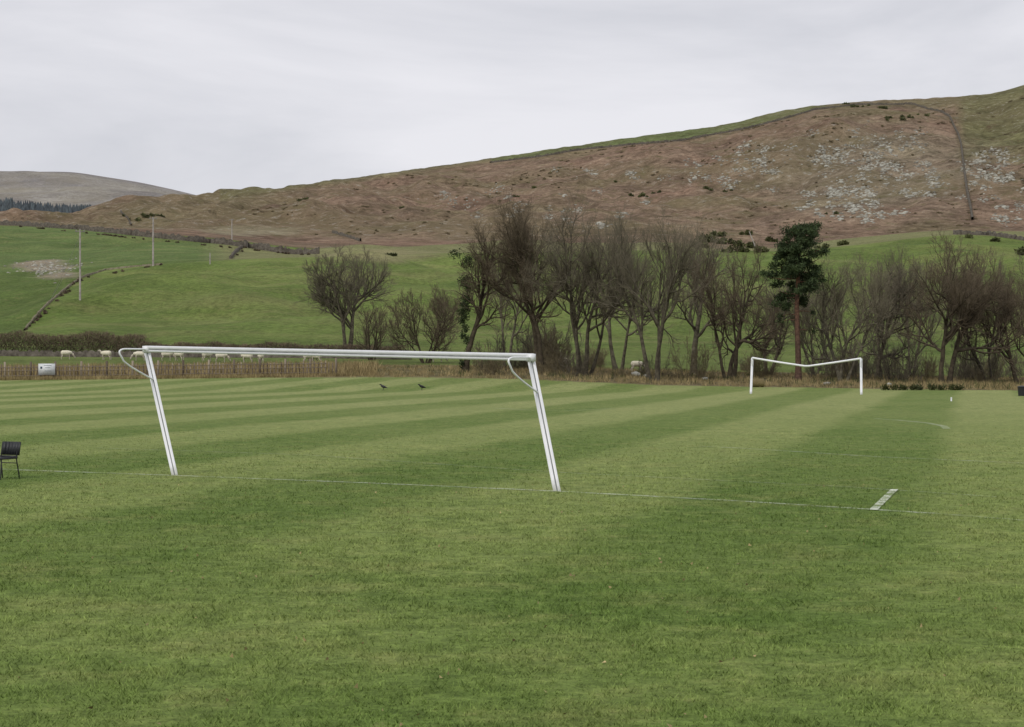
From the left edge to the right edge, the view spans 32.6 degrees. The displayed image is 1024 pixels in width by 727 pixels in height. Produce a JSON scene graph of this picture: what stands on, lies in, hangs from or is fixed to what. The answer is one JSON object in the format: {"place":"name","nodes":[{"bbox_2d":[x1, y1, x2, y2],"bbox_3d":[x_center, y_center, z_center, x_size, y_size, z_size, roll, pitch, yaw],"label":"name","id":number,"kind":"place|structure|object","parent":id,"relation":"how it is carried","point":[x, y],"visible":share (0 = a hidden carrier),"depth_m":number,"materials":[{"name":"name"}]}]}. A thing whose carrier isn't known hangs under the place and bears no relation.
{"place":"outdoors","nodes":[
{"label":"outdoors","id":0,"kind":"place"},
{"bbox_2d":[0,85,1023,726],"bbox_3d":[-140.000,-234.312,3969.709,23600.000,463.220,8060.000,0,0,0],"label":"ground","id":1,"kind":"structure","parent":0,"point":[184,291],"depth_m":54.05,"materials":[{"name":"green plant"}]},
{"bbox_2d":[0,441,20,479],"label":"plastic chair","id":2,"kind":"object","parent":1,"relation":"on","point":[10,450],"visible":1,"depth_m":33.78,"materials":[{"name":"plastic"}]},
{"bbox_2d":[0,197,90,212],"bbox_3d":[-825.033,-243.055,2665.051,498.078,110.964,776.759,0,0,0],"label":"conifer forest","id":3,"kind":"object","parent":1,"relation":"on","point":[6,204],"visible":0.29,"depth_m":2416.21,"materials":[{"name":"plant"}]},
{"bbox_2d":[38,364,54,376],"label":"notice sign","id":4,"kind":"object","parent":1,"relation":"on","point":[46,369],"visible":0.9,"depth_m":162.98,"materials":[{"name":"white metal"}]},
{"bbox_2d":[4,258,92,282],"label":"field boulders","id":5,"kind":"object","parent":1,"relation":"on","point":[44,270],"visible":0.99,"depth_m":510.64,"materials":[{"name":"stone"}]},
{"bbox_2d":[51,229,84,299],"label":"utility pole","id":6,"kind":"object","parent":1,"relation":"on","point":[79,239],"visible":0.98,"depth_m":356.38,"materials":[{"name":"grey wood"}]},
{"bbox_2d":[61,350,75,359],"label":"sheep","id":7,"kind":"object","parent":1,"relation":"on","point":[65,352],"visible":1,"depth_m":209.48},
{"bbox_2d":[0,329,149,351],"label":"hedge","id":8,"kind":"object","parent":1,"relation":"on","point":[32,337],"visible":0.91,"depth_m":251.45,"materials":[{"name":"brown plant"}]},
{"bbox_2d":[23,263,159,330],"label":"stone wall","id":9,"kind":"structure","parent":1,"relation":"on","point":[49,302],"depth_m":412.73,"materials":[{"name":"stone"}]},
{"bbox_2d":[98,350,111,359],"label":"sheep","id":10,"kind":"object","parent":1,"relation":"on","point":[105,353],"visible":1,"depth_m":206.05},
{"bbox_2d":[120,210,131,224],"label":"stone wall","id":11,"kind":"structure","parent":1,"relation":"on","point":[126,216],"depth_m":1190.59,"materials":[{"name":"stone"}]},
{"bbox_2d":[130,351,144,360],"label":"sheep","id":12,"kind":"object","parent":1,"relation":"on","point":[138,353],"visible":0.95,"depth_m":201.01},
{"bbox_2d":[149,217,154,265],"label":"utility pole","id":13,"kind":"object","parent":1,"relation":"on","point":[152,218],"visible":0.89,"depth_m":464.95,"materials":[{"name":"grey wood"}]},
{"bbox_2d":[0,220,319,253],"bbox_3d":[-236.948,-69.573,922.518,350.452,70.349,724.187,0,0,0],"label":"stone wall","id":14,"kind":"structure","parent":1,"relation":"on","point":[224,241],"depth_m":704.38,"materials":[{"name":"grey stone"}]},
{"bbox_2d":[0,358,336,379],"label":"paling fence","id":15,"kind":"object","parent":1,"relation":"on","point":[168,369],"visible":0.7,"depth_m":163.45,"materials":[{"name":"brown wood"}]},
{"bbox_2d":[161,353,176,360],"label":"sheep","id":16,"kind":"object","parent":1,"relation":"on","point":[166,354],"visible":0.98,"depth_m":199.98},
{"bbox_2d":[174,353,183,360],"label":"sheep","id":17,"kind":"object","parent":1,"relation":"on","point":[181,355],"visible":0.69,"depth_m":199.50},
{"bbox_2d":[0,371,374,379],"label":"dry grass","id":18,"kind":"structure","parent":1,"relation":"on","point":[104,377],"depth_m":161.88,"materials":[{"name":"beige plant"}]},
{"bbox_2d":[0,358,381,378],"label":"dry grass","id":19,"kind":"structure","parent":1,"relation":"on","point":[348,366],"depth_m":169.10,"materials":[{"name":"brown plant"}]},
{"bbox_2d":[0,350,411,359],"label":"stone wall","id":20,"kind":"structure","parent":1,"relation":"on","point":[51,353],"depth_m":223.28,"materials":[{"name":"grey stone"}]},
{"bbox_2d":[202,353,211,360],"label":"sheep","id":21,"kind":"object","parent":1,"relation":"on","point":[206,355],"visible":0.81,"depth_m":197.07},
{"bbox_2d":[215,354,230,362],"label":"sheep","id":22,"kind":"object","parent":1,"relation":"on","point":[221,355],"visible":0.91,"depth_m":193.13},
{"bbox_2d":[229,245,242,258],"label":"stone wall","id":23,"kind":"structure","parent":1,"relation":"on","point":[234,252],"depth_m":544.25,"materials":[{"name":"stone"}]},
{"bbox_2d":[240,354,252,362],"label":"sheep","id":24,"kind":"object","parent":1,"relation":"on","point":[244,356],"visible":0.66,"depth_m":191.24},
{"bbox_2d":[258,355,263,362],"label":"sheep","id":25,"kind":"object","parent":1,"relation":"on","point":[261,357],"visible":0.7,"depth_m":190.72},
{"bbox_2d":[136,339,405,350],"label":"hedge","id":26,"kind":"object","parent":1,"relation":"on","point":[270,343],"visible":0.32,"depth_m":218.26,"materials":[{"name":"plant"}]},
{"bbox_2d":[303,356,317,361],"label":"sheep","id":27,"kind":"object","parent":1,"relation":"on","point":[305,357],"visible":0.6,"depth_m":190.18},
{"bbox_2d":[307,356,321,361],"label":"sheep","id":28,"kind":"object","parent":1,"relation":"on","point":[314,357],"visible":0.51,"depth_m":190.22},
{"bbox_2d":[119,346,560,490],"bbox_3d":[-3.403,0.992,32.287,9.201,2.686,1.213,0,0,30],"label":"football goal","id":29,"kind":"object","parent":1,"relation":"on","point":[530,358],"visible":0.91,"depth_m":32.17,"materials":[{"name":"white paint"}]},
{"bbox_2d":[332,230,360,240],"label":"stone wall","id":30,"kind":"structure","parent":1,"relation":"on","point":[346,235],"depth_m":1005.86,"materials":[{"name":"stone"}]},
{"bbox_2d":[293,245,404,349],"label":"bare tree","id":31,"kind":"object","parent":1,"relation":"on","point":[333,300],"visible":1,"depth_m":258.81,"materials":[{"name":"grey plant"}]},
{"bbox_2d":[350,296,391,359],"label":"bare tree","id":32,"kind":"object","parent":1,"relation":"on","point":[375,328],"visible":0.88,"depth_m":199.61,"materials":[{"name":"brown plant"}]},
{"bbox_2d":[380,282,465,362],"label":"bare tree","id":33,"kind":"object","parent":1,"relation":"on","point":[438,311],"visible":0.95,"depth_m":191.09,"materials":[{"name":"brown plant"}]},
{"bbox_2d":[448,218,527,371],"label":"bare tree","id":34,"kind":"object","parent":1,"relation":"on","point":[479,311],"visible":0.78,"depth_m":167.62,"materials":[{"name":"brown plant"}]},
{"bbox_2d":[467,328,516,368],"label":"shrub","id":35,"kind":"object","parent":1,"relation":"on","point":[502,342],"visible":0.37,"depth_m":171.95,"materials":[{"name":"brown plant"}]},
{"bbox_2d":[471,343,512,374],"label":"shrub","id":36,"kind":"object","parent":1,"relation":"on","point":[489,365],"visible":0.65,"depth_m":158.67,"materials":[{"name":"brown plant"}]},
{"bbox_2d":[477,230,542,365],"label":"bare tree","id":37,"kind":"object","parent":1,"relation":"on","point":[514,317],"visible":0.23,"depth_m":177.27,"materials":[{"name":"brown plant"}]},
{"bbox_2d":[4,408,1023,520],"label":"pitch marking","id":38,"kind":"object","parent":1,"relation":"on","point":[883,501],"visible":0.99,"depth_m":32.59,"materials":[{"name":"paint"}]},
{"bbox_2d":[10,483,1023,726],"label":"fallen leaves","id":39,"kind":"object","parent":1,"relation":"on","point":[356,685],"visible":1,"depth_m":16.50,"materials":[{"name":"brown plant"}]},
{"bbox_2d":[453,190,585,370],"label":"bare tree","id":40,"kind":"object","parent":1,"relation":"on","point":[518,240],"visible":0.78,"depth_m":165.34,"materials":[{"name":"brown plant"}]},
{"bbox_2d":[506,346,533,368],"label":"shrub","id":41,"kind":"object","parent":1,"relation":"on","point":[518,361],"visible":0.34,"depth_m":175.02,"materials":[{"name":"brown plant"}]},
{"bbox_2d":[122,102,929,220],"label":"gorse","id":42,"kind":"object","parent":1,"relation":"on","point":[902,117],"visible":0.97,"depth_m":1314.54,"materials":[{"name":"plant"}]},
{"bbox_2d":[522,348,544,368],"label":"shrub","id":43,"kind":"object","parent":1,"relation":"on","point":[527,361],"visible":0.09,"depth_m":173.80,"materials":[{"name":"brown plant"}]},
{"bbox_2d":[517,321,562,364],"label":"shrub","id":44,"kind":"object","parent":1,"relation":"on","point":[550,332],"visible":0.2,"depth_m":179.32,"materials":[{"name":"brown plant"}]},
{"bbox_2d":[516,322,572,367],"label":"shrub","id":45,"kind":"object","parent":1,"relation":"on","point":[533,343],"visible":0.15,"depth_m":180.56,"materials":[{"name":"brown plant"}]},
{"bbox_2d":[506,319,584,363],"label":"shrub","id":46,"kind":"object","parent":1,"relation":"on","point":[550,335],"visible":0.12,"depth_m":193.98,"materials":[{"name":"brown plant"}]},
{"bbox_2d":[513,320,581,366],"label":"shrub","id":47,"kind":"object","parent":1,"relation":"on","point":[528,339],"visible":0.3,"depth_m":176.95,"materials":[{"name":"brown plant"}]},
{"bbox_2d":[534,345,562,374],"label":"shrub","id":48,"kind":"object","parent":1,"relation":"on","point":[549,365],"visible":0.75,"depth_m":160.13,"materials":[{"name":"brown plant"}]},
{"bbox_2d":[542,328,575,370],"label":"shrub","id":49,"kind":"object","parent":1,"relation":"on","point":[553,352],"visible":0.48,"depth_m":170.49,"materials":[{"name":"brown plant"}]},
{"bbox_2d":[552,347,591,375],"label":"shrub","id":50,"kind":"object","parent":1,"relation":"on","point":[573,367],"visible":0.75,"depth_m":158.51,"materials":[{"name":"brown plant"}]},
{"bbox_2d":[518,186,652,375],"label":"bare tree","id":51,"kind":"object","parent":1,"relation":"on","point":[588,266],"visible":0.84,"depth_m":158.43,"materials":[{"name":"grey plant"}]},
{"bbox_2d":[581,346,605,368],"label":"shrub","id":52,"kind":"object","parent":1,"relation":"on","point":[599,358],"visible":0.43,"depth_m":181.01,"materials":[{"name":"brown plant"}]},
{"bbox_2d":[580,339,611,364],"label":"shrub","id":53,"kind":"object","parent":1,"relation":"on","point":[593,351],"visible":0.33,"depth_m":196.90,"materials":[{"name":"brown plant"}]},
{"bbox_2d":[590,215,673,369],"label":"bare tree","id":54,"kind":"object","parent":1,"relation":"on","point":[612,355],"visible":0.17,"depth_m":178.28,"materials":[{"name":"brown plant"}]},
{"bbox_2d":[251,98,1023,234],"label":"heather clump","id":55,"kind":"object","parent":1,"relation":"on","point":[544,178],"visible":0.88,"depth_m":1382.83,"materials":[{"name":"plant"}]},
{"bbox_2d":[631,361,644,371],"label":"sheep","id":56,"kind":"object","parent":1,"relation":"on","point":[634,364],"visible":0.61,"depth_m":174.76},
{"bbox_2d":[584,199,711,380],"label":"bare tree","id":57,"kind":"object","parent":1,"relation":"on","point":[672,277],"visible":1,"depth_m":152.01,"materials":[{"name":"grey plant"}]},
{"bbox_2d":[637,352,671,375],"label":"shrub","id":58,"kind":"object","parent":1,"relation":"on","point":[644,371],"visible":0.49,"depth_m":163.70,"materials":[{"name":"brown plant"}]},
{"bbox_2d":[348,362,1023,389],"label":"dry grass","id":59,"kind":"structure","parent":1,"relation":"on","point":[725,382],"depth_m":156.92,"materials":[{"name":"brown plant"}]},
{"bbox_2d":[663,332,719,379],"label":"shrub","id":60,"kind":"object","parent":1,"relation":"on","point":[700,371],"visible":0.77,"depth_m":158.81,"materials":[{"name":"brown plant"}]},
{"bbox_2d":[490,103,903,162],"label":"stone wall","id":61,"kind":"structure","parent":1,"relation":"on","point":[693,137],"depth_m":1692.16,"materials":[{"name":"stone"}]},
{"bbox_2d":[387,229,1023,255],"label":"gorse","id":62,"kind":"object","parent":1,"relation":"on","point":[743,247],"visible":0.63,"depth_m":700.82,"materials":[{"name":"plant"}]},
{"bbox_2d":[666,224,750,374],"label":"bare tree","id":63,"kind":"object","parent":1,"relation":"on","point":[696,327],"visible":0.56,"depth_m":170.50,"materials":[{"name":"brown plant"}]},
{"bbox_2d":[439,120,1023,228],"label":"scree rocks","id":64,"kind":"object","parent":1,"relation":"on","point":[832,191],"visible":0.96,"depth_m":1281.85,"materials":[{"name":"grey stone"}]},
{"bbox_2d":[679,236,792,378],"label":"bare tree","id":65,"kind":"object","parent":1,"relation":"on","point":[743,306],"visible":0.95,"depth_m":161.58,"materials":[{"name":"brown plant"}]},
{"bbox_2d":[738,356,750,369],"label":"shrub","id":66,"kind":"object","parent":1,"relation":"on","point":[739,362],"visible":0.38,"depth_m":191.07,"materials":[{"name":"brown plant"}]},
{"bbox_2d":[740,355,749,370],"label":"shrub","id":67,"kind":"object","parent":1,"relation":"on","point":[745,365],"visible":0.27,"depth_m":189.40,"materials":[{"name":"brown plant"}]},
{"bbox_2d":[742,350,767,371],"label":"shrub","id":68,"kind":"object","parent":1,"relation":"on","point":[748,367],"visible":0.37,"depth_m":183.49,"materials":[{"name":"brown plant"}]},
{"bbox_2d":[752,378,764,386],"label":"hay bale","id":69,"kind":"object","parent":1,"relation":"on","point":[757,382],"visible":0.92,"depth_m":139.87,"materials":[{"name":"brown plant"}]},
{"bbox_2d":[631,371,890,384],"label":"boulders","id":70,"kind":"object","parent":1,"relation":"on","point":[638,373],"visible":0.48,"depth_m":157.58,"materials":[{"name":"stone"}]},
{"bbox_2d":[748,348,783,376],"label":"shrub","id":71,"kind":"object","parent":1,"relation":"on","point":[755,365],"visible":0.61,"depth_m":169.18,"materials":[{"name":"brown plant"}]},
{"bbox_2d":[758,363,775,376],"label":"shrub","id":72,"kind":"object","parent":1,"relation":"on","point":[766,372],"visible":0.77,"depth_m":167.34,"materials":[{"name":"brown plant"}]},
{"bbox_2d":[743,264,828,372],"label":"bare tree","id":73,"kind":"object","parent":1,"relation":"on","point":[778,341],"visible":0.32,"depth_m":175.40,"materials":[{"name":"brown plant"}]},
{"bbox_2d":[759,219,830,379],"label":"pine tree","id":74,"kind":"object","parent":1,"relation":"on","point":[794,265],"visible":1,"depth_m":157.66,"materials":[{"name":"green plant"}]},
{"bbox_2d":[750,357,862,394],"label":"football goal","id":75,"kind":"object","parent":1,"relation":"on","point":[813,365],"visible":1,"depth_m":120.44,"materials":[{"name":"white paint"}]},
{"bbox_2d":[785,264,848,374],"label":"bare tree","id":76,"kind":"object","parent":1,"relation":"on","point":[804,322],"visible":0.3,"depth_m":177.37,"materials":[{"name":"brown plant"}]},
{"bbox_2d":[803,343,839,376],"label":"shrub","id":77,"kind":"object","parent":1,"relation":"on","point":[813,371],"visible":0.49,"depth_m":171.23,"materials":[{"name":"brown plant"}]},
{"bbox_2d":[809,343,851,370],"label":"shrub","id":78,"kind":"object","parent":1,"relation":"on","point":[824,356],"visible":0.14,"depth_m":198.09,"materials":[{"name":"brown plant"}]},
{"bbox_2d":[815,348,849,370],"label":"shrub","id":79,"kind":"object","parent":1,"relation":"on","point":[821,369],"visible":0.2,"depth_m":195.83,"materials":[{"name":"brown plant"}]},
{"bbox_2d":[824,356,850,377],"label":"shrub","id":80,"kind":"object","parent":1,"relation":"on","point":[834,375],"visible":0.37,"depth_m":165.14,"materials":[{"name":"brown plant"}]},
{"bbox_2d":[829,350,858,376],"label":"shrub","id":81,"kind":"object","parent":1,"relation":"on","point":[847,362],"visible":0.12,"depth_m":174.29,"materials":[{"name":"brown plant"}]},
{"bbox_2d":[800,247,907,380],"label":"bare tree","id":82,"kind":"object","parent":1,"relation":"on","point":[863,308],"visible":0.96,"depth_m":159.63,"materials":[{"name":"brown plant"}]},
{"bbox_2d":[837,353,877,380],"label":"shrub","id":83,"kind":"object","parent":1,"relation":"on","point":[855,369],"visible":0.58,"depth_m":163.47,"materials":[{"name":"brown plant"}]},
{"bbox_2d":[846,332,887,373],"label":"shrub","id":84,"kind":"object","parent":1,"relation":"on","point":[871,357],"visible":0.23,"depth_m":184.30,"materials":[{"name":"brown plant"}]},
{"bbox_2d":[848,347,888,374],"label":"shrub","id":85,"kind":"object","parent":1,"relation":"on","point":[863,362],"visible":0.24,"depth_m":182.41,"materials":[{"name":"brown plant"}]},
{"bbox_2d":[874,347,903,371],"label":"shrub","id":86,"kind":"object","parent":1,"relation":"on","point":[892,365],"visible":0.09,"depth_m":196.43,"materials":[{"name":"brown plant"}]},
{"bbox_2d":[859,332,928,381],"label":"shrub","id":87,"kind":"object","parent":1,"relation":"on","point":[887,369],"visible":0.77,"depth_m":162.35,"materials":[{"name":"brown plant"}]},
{"bbox_2d":[852,246,944,377],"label":"bare tree","id":88,"kind":"object","parent":1,"relation":"on","point":[900,290],"visible":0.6,"depth_m":170.13,"materials":[{"name":"brown plant"}]},
{"bbox_2d":[885,255,945,376],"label":"bare tree","id":89,"kind":"object","parent":1,"relation":"on","point":[932,332],"visible":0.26,"depth_m":179.31,"materials":[{"name":"brown plant"}]},
{"bbox_2d":[880,383,964,389],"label":"rush clumps","id":90,"kind":"object","parent":1,"relation":"on","point":[913,386],"visible":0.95,"depth_m":134.91,"materials":[{"name":"plant"}]},
{"bbox_2d":[912,348,938,379],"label":"shrub","id":91,"kind":"object","parent":1,"relation":"on","point":[926,371],"visible":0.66,"depth_m":172.68,"materials":[{"name":"brown plant"}]},
{"bbox_2d":[923,360,939,373],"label":"shrub","id":92,"kind":"object","parent":1,"relation":"on","point":[932,367],"visible":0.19,"depth_m":197.52,"materials":[{"name":"brown plant"}]},
{"bbox_2d":[904,102,973,218],"bbox_3d":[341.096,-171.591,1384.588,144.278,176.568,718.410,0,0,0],"label":"stone wall","id":93,"kind":"structure","parent":1,"relation":"on","point":[964,171],"depth_m":1420.19,"materials":[{"name":"stone"}]},
{"bbox_2d":[889,224,1023,382],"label":"bare tree","id":94,"kind":"object","parent":1,"relation":"on","point":[974,297],"visible":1,"depth_m":157.89,"materials":[{"name":"brown plant"}]},
{"bbox_2d":[938,359,974,379],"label":"shrub","id":95,"kind":"object","parent":1,"relation":"on","point":[956,368],"visible":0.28,"depth_m":173.06,"materials":[{"name":"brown plant"}]},
{"bbox_2d":[944,344,999,376],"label":"shrub","id":96,"kind":"object","parent":1,"relation":"on","point":[967,361],"visible":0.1,"depth_m":183.39,"materials":[{"name":"brown plant"}]},
{"bbox_2d":[945,344,1004,380],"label":"shrub","id":97,"kind":"object","parent":1,"relation":"on","point":[966,374],"visible":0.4,"depth_m":168.66,"materials":[{"name":"brown plant"}]},
{"bbox_2d":[935,251,1023,380],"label":"bare tree","id":98,"kind":"object","parent":1,"relation":"on","point":[976,360],"visible":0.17,"depth_m":165.84,"materials":[{"name":"brown plant"}]},
{"bbox_2d":[975,363,1000,382],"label":"shrub","id":99,"kind":"object","parent":1,"relation":"on","point":[980,376],"visible":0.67,"depth_m":161.60,"materials":[{"name":"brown plant"}]},
{"bbox_2d":[953,230,1023,240],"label":"stone wall","id":100,"kind":"structure","parent":1,"relation":"on","point":[990,233],"depth_m":489.47,"materials":[{"name":"stone"}]},
{"bbox_2d":[979,355,1005,373],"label":"shrub","id":101,"kind":"object","parent":1,"relation":"on","point":[996,363],"visible":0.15,"depth_m":194.08,"materials":[{"name":"plant"}]},
{"bbox_2d":[964,260,1023,382],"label":"bare tree","id":102,"kind":"object","parent":1,"relation":"on","point":[1004,331],"visible":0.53,"depth_m":162.07,"materials":[{"name":"brown plant"}]},
{"bbox_2d":[964,337,1023,378],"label":"shrub","id":103,"kind":"object","parent":1,"relation":"on","point":[1006,363],"visible":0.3,"depth_m":178.31,"materials":[{"name":"plant"}]},
{"bbox_2d":[992,244,1023,360],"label":"bare tree","id":104,"kind":"object","parent":1,"relation":"on","point":[1020,297],"visible":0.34,"depth_m":170.37,"materials":[{"name":"brown plant"}]},
{"bbox_2d":[1009,355,1023,375],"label":"shrub","id":105,"kind":"object","parent":1,"relation":"on","point":[1020,357],"visible":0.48,"depth_m":192.92,"materials":[{"name":"plant"}]},
{"bbox_2d":[1017,385,1023,395],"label":"litter bin","id":106,"kind":"object","parent":1,"relation":"on","point":[1021,390],"visible":1,"depth_m":114.20,"materials":[{"name":"black plastic"}]},
{"bbox_2d":[0,425,1023,726],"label":"grass","id":107,"kind":"structure","parent":0,"point":[752,577],"depth_m":16.95,"materials":[{"name":"green plant"}]},
{"bbox_2d":[0,0,1023,194],"label":"sky","id":108,"kind":"structure","parent":0,"point":[196,97],"materials":[{"name":"white"}]}
]}

